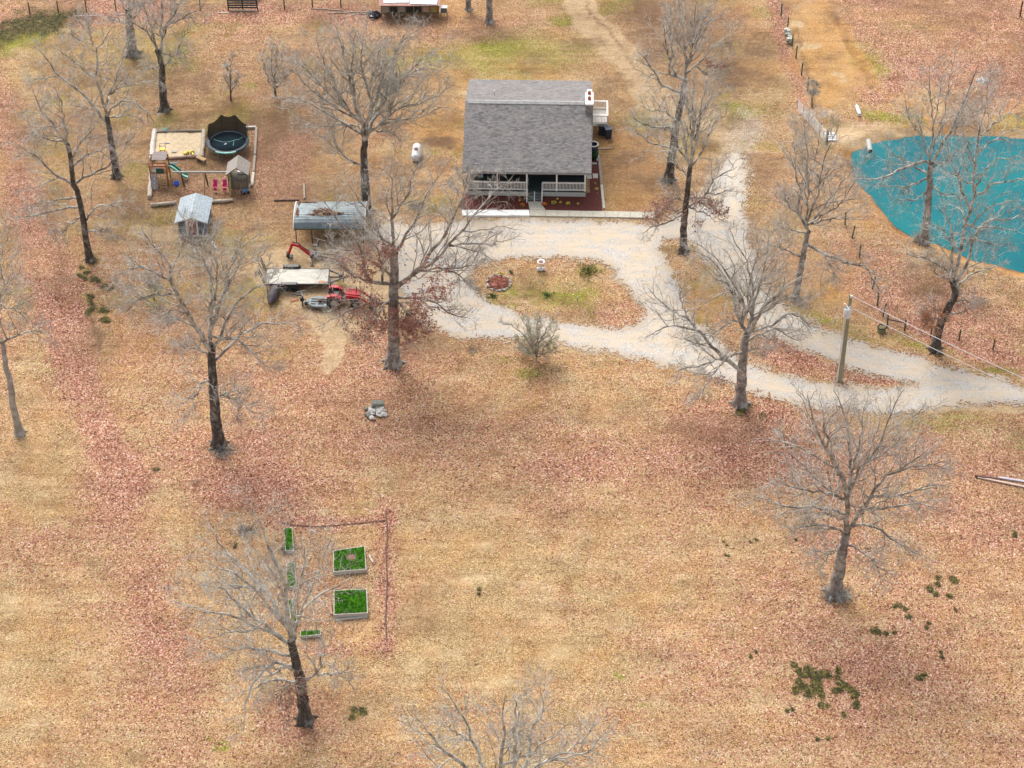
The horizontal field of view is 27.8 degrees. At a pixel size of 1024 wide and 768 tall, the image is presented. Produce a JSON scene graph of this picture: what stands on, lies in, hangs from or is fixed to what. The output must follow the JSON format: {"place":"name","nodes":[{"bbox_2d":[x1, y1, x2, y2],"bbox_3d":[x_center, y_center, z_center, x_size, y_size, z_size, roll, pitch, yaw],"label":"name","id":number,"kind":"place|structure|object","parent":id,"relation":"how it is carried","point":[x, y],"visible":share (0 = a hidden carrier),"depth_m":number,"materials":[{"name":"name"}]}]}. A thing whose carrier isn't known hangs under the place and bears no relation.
{"place":"outdoors","nodes":[
{"label":"outdoors","id":0,"kind":"place"},
{"bbox_2d":[155,132,200,156],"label":"play sand","id":1,"kind":"structure","parent":0,"point":[180,143],"depth_m":189.56,"materials":[{"name":"sand"}]},
{"bbox_2d":[379,0,439,18],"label":"hen house","id":2,"kind":"structure","parent":0,"point":[405,7],"depth_m":206.07,"materials":[{"name":"white wood"}]},
{"bbox_2d":[0,0,1023,767],"bbox_3d":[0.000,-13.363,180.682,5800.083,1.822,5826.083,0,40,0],"label":"ground","id":3,"kind":"structure","parent":0,"point":[434,598],"depth_m":156.93,"materials":[{"name":"brown plant"}]},
{"bbox_2d":[0,205,58,437],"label":"bare tree","id":4,"kind":"object","parent":3,"relation":"on","point":[19,431],"visible":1,"depth_m":151.13,"materials":[{"name":"grey plant"}]},
{"bbox_2d":[2,68,148,263],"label":"bare tree","id":5,"kind":"object","parent":3,"relation":"on","point":[90,257],"visible":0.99,"depth_m":169.80,"materials":[{"name":"grey plant"}]},
{"bbox_2d":[16,1,168,179],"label":"sycamore tree","id":6,"kind":"object","parent":3,"relation":"on","point":[108,117],"visible":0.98,"depth_m":177.76,"materials":[{"name":"grey plant"}]},
{"bbox_2d":[93,0,152,57],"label":"oak tree","id":7,"kind":"object","parent":3,"relation":"on","point":[128,32],"visible":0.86,"depth_m":199.28,"materials":[{"name":"grey plant"}]},
{"bbox_2d":[120,49,148,59],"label":"brush pile","id":8,"kind":"object","parent":3,"relation":"on","point":[141,56],"visible":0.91,"depth_m":201.09,"materials":[{"name":"grey plant"}]},
{"bbox_2d":[147,174,151,198],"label":"log","id":9,"kind":"object","parent":3,"relation":"on","point":[149,193],"visible":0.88,"depth_m":183.26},
{"bbox_2d":[137,271,162,299],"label":"sapling","id":10,"kind":"object","parent":3,"relation":"on","point":[149,285],"visible":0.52,"depth_m":170.38,"materials":[{"name":"grey plant"}]},
{"bbox_2d":[149,128,156,160],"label":"log","id":11,"kind":"object","parent":3,"relation":"on","point":[153,142],"visible":0.81,"depth_m":189.03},
{"bbox_2d":[104,0,215,114],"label":"oak tree","id":12,"kind":"object","parent":3,"relation":"on","point":[164,103],"visible":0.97,"depth_m":188.69,"materials":[{"name":"grey plant"}]},
{"bbox_2d":[150,200,176,206],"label":"log","id":13,"kind":"object","parent":3,"relation":"on","point":[162,204],"visible":0.97,"depth_m":181.85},
{"bbox_2d":[148,151,187,189],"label":"climbing tower","id":14,"kind":"structure","parent":3,"relation":"on","point":[155,171],"depth_m":183.79,"materials":[{"name":"orange wood"}]},
{"bbox_2d":[157,129,201,132],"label":"log","id":15,"kind":"object","parent":3,"relation":"on","point":[171,131],"visible":0.95,"depth_m":190.90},
{"bbox_2d":[169,155,197,158],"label":"log","id":16,"kind":"object","parent":3,"relation":"on","point":[182,157],"visible":0.92,"depth_m":187.60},
{"bbox_2d":[174,193,212,236],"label":"garden shed","id":17,"kind":"structure","parent":3,"relation":"on","point":[202,206],"depth_m":178.43,"materials":[{"name":"white paint"}]},
{"bbox_2d":[188,220,196,233],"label":"door","id":18,"kind":"structure","parent":17,"relation":"in","point":[194,226],"depth_m":178.05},
{"bbox_2d":[196,155,205,163],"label":"bench","id":19,"kind":"object","parent":3,"relation":"on","point":[199,157],"visible":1,"depth_m":187.11,"materials":[{"name":"beige wood"}]},
{"bbox_2d":[199,129,205,156],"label":"log","id":20,"kind":"object","parent":3,"relation":"on","point":[203,140],"visible":1,"depth_m":189.18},
{"bbox_2d":[94,201,314,451],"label":"oak tree","id":21,"kind":"object","parent":3,"relation":"on","point":[218,438],"visible":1,"depth_m":149.51,"materials":[{"name":"grey plant"}]},
{"bbox_2d":[172,155,250,195],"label":"swing set","id":22,"kind":"object","parent":3,"relation":"on","point":[241,175],"visible":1,"depth_m":182.90,"materials":[{"name":"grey wood"}]},
{"bbox_2d":[211,173,217,190],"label":"child swing","id":23,"kind":"object","parent":22,"relation":"hanging from","point":[215,183],"visible":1,"depth_m":183.38,"materials":[{"name":"plastic"}]},
{"bbox_2d":[221,177,226,190],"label":"child swing","id":24,"kind":"object","parent":22,"relation":"hanging from","point":[224,183],"visible":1,"depth_m":183.38,"materials":[{"name":"plastic"}]},
{"bbox_2d":[212,198,232,202],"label":"log","id":25,"kind":"object","parent":3,"relation":"on","point":[222,200],"visible":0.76,"depth_m":182.25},
{"bbox_2d":[207,440,244,461],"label":"brush pile","id":26,"kind":"object","parent":3,"relation":"on","point":[220,451],"visible":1,"depth_m":157.06,"materials":[{"name":"grey plant"}]},
{"bbox_2d":[206,115,248,159],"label":"trampoline","id":27,"kind":"object","parent":3,"relation":"on","point":[231,131],"visible":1,"depth_m":188.65,"materials":[{"name":"fabric"}]},
{"bbox_2d":[219,49,243,100],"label":"sapling","id":28,"kind":"object","parent":3,"relation":"on","point":[228,71],"visible":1,"depth_m":193.63,"materials":[{"name":"grey plant"}]},
{"bbox_2d":[227,0,257,10],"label":"board pen","id":29,"kind":"object","parent":3,"relation":"on","point":[242,3],"visible":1,"depth_m":207.79,"materials":[{"name":"brown wood"}]},
{"bbox_2d":[228,518,260,538],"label":"brush pile","id":30,"kind":"object","parent":3,"relation":"on","point":[249,529],"visible":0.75,"depth_m":150.53,"materials":[{"name":"grey plant"}]},
{"bbox_2d":[241,188,249,194],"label":"toy cart","id":31,"kind":"object","parent":3,"relation":"on","point":[244,191],"visible":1,"depth_m":183.24,"materials":[{"name":"blue plastic"}]},
{"bbox_2d":[252,155,255,171],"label":"landscape timber","id":32,"kind":"object","parent":3,"relation":"on","point":[254,162],"visible":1,"depth_m":186.86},
{"bbox_2d":[254,127,257,154],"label":"landscape timber","id":33,"kind":"object","parent":3,"relation":"on","point":[255,141],"visible":1,"depth_m":189.49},
{"bbox_2d":[153,477,370,745],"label":"oak tree","id":34,"kind":"object","parent":3,"relation":"on","point":[305,717],"visible":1,"depth_m":130.61,"materials":[{"name":"grey plant"}]},
{"bbox_2d":[252,253,279,294],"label":"sapling","id":35,"kind":"object","parent":3,"relation":"on","point":[269,263],"visible":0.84,"depth_m":169.71,"materials":[{"name":"grey plant"}]},
{"bbox_2d":[267,285,279,304],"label":"drain pipe roll","id":36,"kind":"object","parent":3,"relation":"on","point":[272,297],"visible":0.83,"depth_m":171.14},
{"bbox_2d":[254,35,295,97],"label":"tree","id":37,"kind":"object","parent":3,"relation":"on","point":[272,70],"visible":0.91,"depth_m":193.83,"materials":[{"name":"grey plant"}]},
{"bbox_2d":[274,199,299,200],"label":"landscape timber","id":38,"kind":"object","parent":3,"relation":"on","point":[286,199],"visible":1,"depth_m":182.52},
{"bbox_2d":[276,539,299,554],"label":"brush pile","id":39,"kind":"object","parent":3,"relation":"on","point":[283,549],"visible":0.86,"depth_m":149.01,"materials":[{"name":"grey plant"}]},
{"bbox_2d":[284,527,293,553],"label":"raised bed","id":40,"kind":"object","parent":3,"relation":"on","point":[289,539],"visible":0.83,"depth_m":149.50,"materials":[{"name":"plant"}]},
{"bbox_2d":[286,563,295,588],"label":"raised bed","id":41,"kind":"object","parent":3,"relation":"on","point":[289,579],"visible":0.46,"depth_m":146.61,"materials":[{"name":"plant"}]},
{"bbox_2d":[288,599,296,624],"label":"raised bed","id":42,"kind":"object","parent":3,"relation":"on","point":[295,619],"visible":0.3,"depth_m":144.07,"materials":[{"name":"wood"}]},
{"bbox_2d":[292,290,308,306],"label":"auger attachment","id":43,"kind":"object","parent":3,"relation":"on","point":[302,299],"visible":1,"depth_m":170.70,"materials":[{"name":"black metal"}]},
{"bbox_2d":[258,257,347,291],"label":"flatbed trailer","id":44,"kind":"object","parent":3,"relation":"on","point":[295,276],"visible":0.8,"depth_m":172.95,"materials":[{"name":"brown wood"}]},
{"bbox_2d":[300,629,320,638],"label":"raised bed","id":45,"kind":"object","parent":3,"relation":"on","point":[312,633],"visible":0.85,"depth_m":142.53,"materials":[{"name":"soil"}]},
{"bbox_2d":[286,240,341,265],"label":"backhoe attachment","id":46,"kind":"object","parent":3,"relation":"on","point":[301,247],"visible":0.88,"depth_m":175.66,"materials":[{"name":"red paint"}]},
{"bbox_2d":[293,201,366,242],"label":"carport","id":47,"kind":"object","parent":3,"relation":"on","point":[302,220],"visible":0.84,"depth_m":176.95,"materials":[{"name":"grey metal"}]},
{"bbox_2d":[328,596,332,614],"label":"plank","id":48,"kind":"object","parent":3,"relation":"on","point":[330,607],"visible":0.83,"depth_m":144.67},
{"bbox_2d":[333,546,366,574],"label":"raised bed","id":49,"kind":"object","parent":3,"relation":"on","point":[358,566],"visible":0.89,"depth_m":147.82,"materials":[{"name":"plant"}]},
{"bbox_2d":[334,589,367,618],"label":"raised bed","id":50,"kind":"object","parent":3,"relation":"on","point":[358,607],"visible":0.9,"depth_m":144.44,"materials":[{"name":"plant"}]},
{"bbox_2d":[326,279,376,308],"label":"tractor","id":51,"kind":"object","parent":3,"relation":"on","point":[351,295],"visible":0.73,"depth_m":170.48,"materials":[{"name":"red metal"}]},
{"bbox_2d":[304,296,326,307],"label":"rotary mower","id":52,"kind":"object","parent":51,"relation":"attached to","point":[317,302],"visible":0.96,"depth_m":170.66,"materials":[{"name":"grey paint"}]},
{"bbox_2d":[337,616,367,620],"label":"plank","id":53,"kind":"object","parent":3,"relation":"on","point":[350,618],"visible":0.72,"depth_m":143.83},
{"bbox_2d":[259,6,462,216],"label":"maple tree","id":54,"kind":"object","parent":3,"relation":"on","point":[366,131],"visible":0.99,"depth_m":172.91,"materials":[{"name":"grey plant"}]},
{"bbox_2d":[367,10,380,18],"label":"tarp heap","id":55,"kind":"object","parent":3,"relation":"on","point":[375,15],"visible":0.88,"depth_m":206.84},
{"bbox_2d":[363,400,387,419],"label":"rock pile","id":56,"kind":"object","parent":3,"relation":"on","point":[378,405],"visible":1,"depth_m":160.60,"materials":[{"name":"grey stone"}]},
{"bbox_2d":[412,143,420,161],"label":"propane tank","id":57,"kind":"object","parent":3,"relation":"on","point":[416,148],"visible":0.79,"depth_m":187.00,"materials":[{"name":"metal"}]},
{"bbox_2d":[301,143,533,371],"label":"oak tree","id":58,"kind":"object","parent":3,"relation":"on","point":[392,360],"visible":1,"depth_m":158.03,"materials":[{"name":"grey plant"}]},
{"bbox_2d":[440,5,447,17],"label":"wire cage","id":59,"kind":"object","parent":3,"relation":"on","point":[443,8],"visible":1,"depth_m":206.46,"materials":[{"name":"metal"}]},
{"bbox_2d":[445,161,488,207],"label":"tree","id":60,"kind":"object","parent":3,"relation":"on","point":[471,173],"visible":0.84,"depth_m":179.79,"materials":[{"name":"grey plant"}]},
{"bbox_2d":[464,0,473,11],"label":"oak tree","id":61,"kind":"object","parent":3,"relation":"on","point":[468,8],"visible":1,"depth_m":207.77,"materials":[{"name":"grey plant"}]},
{"bbox_2d":[484,0,496,25],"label":"oak tree","id":62,"kind":"object","parent":3,"relation":"on","point":[488,20],"visible":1,"depth_m":205.46,"materials":[{"name":"grey plant"}]},
{"bbox_2d":[462,210,528,216],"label":"white walkway","id":63,"kind":"structure","parent":3,"relation":"on","point":[522,213],"depth_m":180.88,"materials":[{"name":"concrete"}]},
{"bbox_2d":[463,193,529,210],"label":"mulch bed","id":64,"kind":"object","parent":3,"relation":"on","point":[514,202],"visible":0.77,"depth_m":182.32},
{"bbox_2d":[485,274,511,291],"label":"stone ring","id":65,"kind":"object","parent":3,"relation":"on","point":[498,282],"visible":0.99,"depth_m":173.26,"materials":[{"name":"stone"}]},
{"bbox_2d":[0,5,1017,740],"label":"ground cover","id":66,"kind":"object","parent":3,"relation":"on","point":[24,23],"visible":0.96,"depth_m":146.67,"materials":[{"name":"plant"}]},
{"bbox_2d":[0,0,1023,767],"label":"fallen leaves","id":67,"kind":"object","parent":3,"relation":"on","point":[518,396],"depth_m":159.10,"materials":[{"name":"plant"}]},
{"bbox_2d":[390,657,638,767],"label":"bare tree","id":68,"kind":"object","parent":3,"relation":"on","point":[514,757],"visible":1,"depth_m":119.71,"materials":[{"name":"grey plant"}]},
{"bbox_2d":[497,311,560,361],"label":"shrub","id":69,"kind":"object","parent":3,"relation":"on","point":[535,347],"visible":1,"depth_m":164.10,"materials":[{"name":"grey plant"}]},
{"bbox_2d":[462,79,607,202],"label":"house","id":70,"kind":"structure","parent":3,"relation":"on","point":[537,135],"depth_m":183.37,"materials":[{"name":"grey"}]},
{"bbox_2d":[536,259,545,270],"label":"bird bath","id":71,"kind":"object","parent":3,"relation":"on","point":[540,262],"visible":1,"depth_m":174.54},
{"bbox_2d":[541,159,601,210],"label":"mulch bed","id":72,"kind":"object","parent":3,"relation":"on","point":[591,201],"visible":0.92,"depth_m":182.56,"materials":[{"name":"wood"}]},
{"bbox_2d":[576,261,603,281],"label":"plant","id":73,"kind":"object","parent":3,"relation":"on","point":[589,272],"visible":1,"depth_m":174.51,"materials":[{"name":"green plant"}]},
{"bbox_2d":[528,202,653,218],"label":"concrete walkway","id":74,"kind":"structure","parent":3,"relation":"on","point":[537,209],"depth_m":180.95,"materials":[{"name":"concrete"}]},
{"bbox_2d":[592,141,598,152],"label":"rain barrel","id":75,"kind":"object","parent":3,"relation":"on","point":[595,144],"visible":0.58,"depth_m":187.19,"materials":[{"name":"blue plastic"}]},
{"bbox_2d":[592,150,598,158],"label":"evergreen shrub","id":76,"kind":"object","parent":3,"relation":"on","point":[595,154],"visible":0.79,"depth_m":187.14,"materials":[{"name":"green plant"}]},
{"bbox_2d":[598,157,602,184],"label":"landscape timber","id":77,"kind":"object","parent":3,"relation":"on","point":[600,171],"visible":1,"depth_m":185.80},
{"bbox_2d":[598,123,605,135],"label":"wheeled bin","id":78,"kind":"object","parent":3,"relation":"on","point":[601,131],"visible":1,"depth_m":190.19,"materials":[{"name":"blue plastic"}]},
{"bbox_2d":[600,184,604,208],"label":"landscape timber","id":79,"kind":"object","parent":3,"relation":"on","point":[602,196],"visible":1,"depth_m":182.86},
{"bbox_2d":[604,126,612,138],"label":"wheeled bin","id":80,"kind":"object","parent":3,"relation":"on","point":[608,132],"visible":1,"depth_m":189.77,"materials":[{"name":"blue plastic"}]},
{"bbox_2d":[615,0,753,183],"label":"oak tree","id":81,"kind":"object","parent":3,"relation":"on","point":[670,166],"visible":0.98,"depth_m":177.24,"materials":[{"name":"grey plant"}]},
{"bbox_2d":[634,63,752,254],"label":"oak tree","id":82,"kind":"object","parent":3,"relation":"on","point":[686,206],"visible":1,"depth_m":170.84,"materials":[{"name":"grey plant"}]},
{"bbox_2d":[631,214,838,410],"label":"oak tree","id":83,"kind":"object","parent":3,"relation":"on","point":[739,401],"visible":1,"depth_m":155.16,"materials":[{"name":"grey plant"}]},
{"bbox_2d":[784,27,791,43],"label":"rock pile","id":84,"kind":"object","parent":3,"relation":"on","point":[787,32],"visible":1,"depth_m":203.48,"materials":[{"name":"stone"}]},
{"bbox_2d":[797,100,826,140],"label":"metal gate","id":85,"kind":"structure","parent":3,"relation":"on","point":[811,118],"depth_m":191.26,"materials":[{"name":"metal"}]},
{"bbox_2d":[803,79,821,107],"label":"tree","id":86,"kind":"object","parent":3,"relation":"on","point":[813,91],"visible":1,"depth_m":192.95,"materials":[{"name":"grey plant"}]},
{"bbox_2d":[748,99,891,307],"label":"bare tree","id":87,"kind":"object","parent":3,"relation":"on","point":[806,224],"visible":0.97,"depth_m":165.12,"materials":[{"name":"grey plant"}]},
{"bbox_2d":[815,577,859,611],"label":"brush pile","id":88,"kind":"object","parent":3,"relation":"on","point":[845,594],"visible":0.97,"depth_m":145.24,"materials":[{"name":"grey plant"}]},
{"bbox_2d":[837,294,852,382],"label":"utility pole","id":89,"kind":"object","parent":3,"relation":"on","point":[846,316],"visible":0.98,"depth_m":160.77,"materials":[{"name":"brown wood"}]},
{"bbox_2d":[852,308,1023,390],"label":"power wire","id":90,"kind":"object","parent":89,"relation":"attached to","point":[945,354],"visible":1,"depth_m":158.36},
{"bbox_2d":[853,296,1023,378],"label":"power wire","id":91,"kind":"object","parent":89,"relation":"attached to","point":[935,337],"visible":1,"depth_m":156.78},
{"bbox_2d":[723,373,967,604],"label":"oak tree","id":92,"kind":"object","parent":3,"relation":"on","point":[835,586],"visible":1,"depth_m":137.28,"materials":[{"name":"grey plant"}]},
{"bbox_2d":[855,104,861,115],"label":"culvert pipe","id":93,"kind":"object","parent":3,"relation":"on","point":[858,109],"visible":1,"depth_m":193.33,"materials":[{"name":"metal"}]},
{"bbox_2d":[866,139,872,152],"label":"outlet pipe","id":94,"kind":"object","parent":3,"relation":"on","point":[868,143],"visible":0.94,"depth_m":188.72,"materials":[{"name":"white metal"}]},
{"bbox_2d":[877,324,886,333],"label":"stump","id":95,"kind":"object","parent":3,"relation":"on","point":[881,329],"visible":0.96,"depth_m":168.15,"materials":[{"name":"brown wood"}]},
{"bbox_2d":[907,229,933,244],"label":"brush pile","id":96,"kind":"object","parent":3,"relation":"on","point":[916,237],"visible":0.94,"depth_m":178.05,"materials":[{"name":"grey plant"}]},
{"bbox_2d":[839,41,1003,246],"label":"bare tree","id":97,"kind":"object","parent":3,"relation":"on","point":[928,200],"visible":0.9,"depth_m":171.24,"materials":[{"name":"grey plant"}]},
{"bbox_2d":[889,53,1023,354],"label":"oak tree","id":98,"kind":"object","parent":3,"relation":"on","point":[945,313],"visible":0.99,"depth_m":158.76,"materials":[{"name":"grey plant"}]},
{"bbox_2d":[975,76,987,116],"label":"gourd rack","id":99,"kind":"object","parent":3,"relation":"on","point":[979,80],"visible":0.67,"depth_m":190.34,"materials":[{"name":"white paint"}]},
{"bbox_2d":[975,475,998,479],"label":"plank","id":100,"kind":"object","parent":3,"relation":"on","point":[987,477],"visible":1,"depth_m":154.81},
{"bbox_2d":[977,477,1023,487],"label":"plank","id":101,"kind":"object","parent":3,"relation":"on","point":[1004,482],"visible":1,"depth_m":154.50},
{"bbox_2d":[999,476,1023,482],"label":"plank","id":102,"kind":"object","parent":3,"relation":"on","point":[1011,479],"visible":1,"depth_m":154.70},
{"bbox_2d":[364,148,1023,416],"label":"gravel driveway","id":103,"kind":"structure","parent":0,"point":[611,243],"depth_m":170.16,"materials":[{"name":"gravel"}]},
{"bbox_2d":[851,135,1023,272],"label":"pond water","id":104,"kind":"structure","parent":0,"point":[937,216],"depth_m":184.79,"materials":[{"name":"liquid"}]},
{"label":"fence post","id":105,"kind":"object","parent":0,"visible":0},
{"bbox_2d":[18,0,215,10],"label":"fence wire","id":106,"kind":"object","parent":105,"relation":"attached to","point":[131,3],"visible":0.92,"depth_m":207.63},
{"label":"fence post","id":107,"kind":"object","parent":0,"visible":0},
{"bbox_2d":[273,0,369,5],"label":"fence wire","id":108,"kind":"object","parent":107,"relation":"attached to","point":[318,0],"visible":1,"depth_m":208.14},
{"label":"fence post","id":109,"kind":"object","parent":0,"visible":0},
{"bbox_2d":[850,223,1022,351],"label":"fence wire","id":110,"kind":"object","parent":109,"relation":"attached to","point":[919,324],"visible":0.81,"depth_m":167.94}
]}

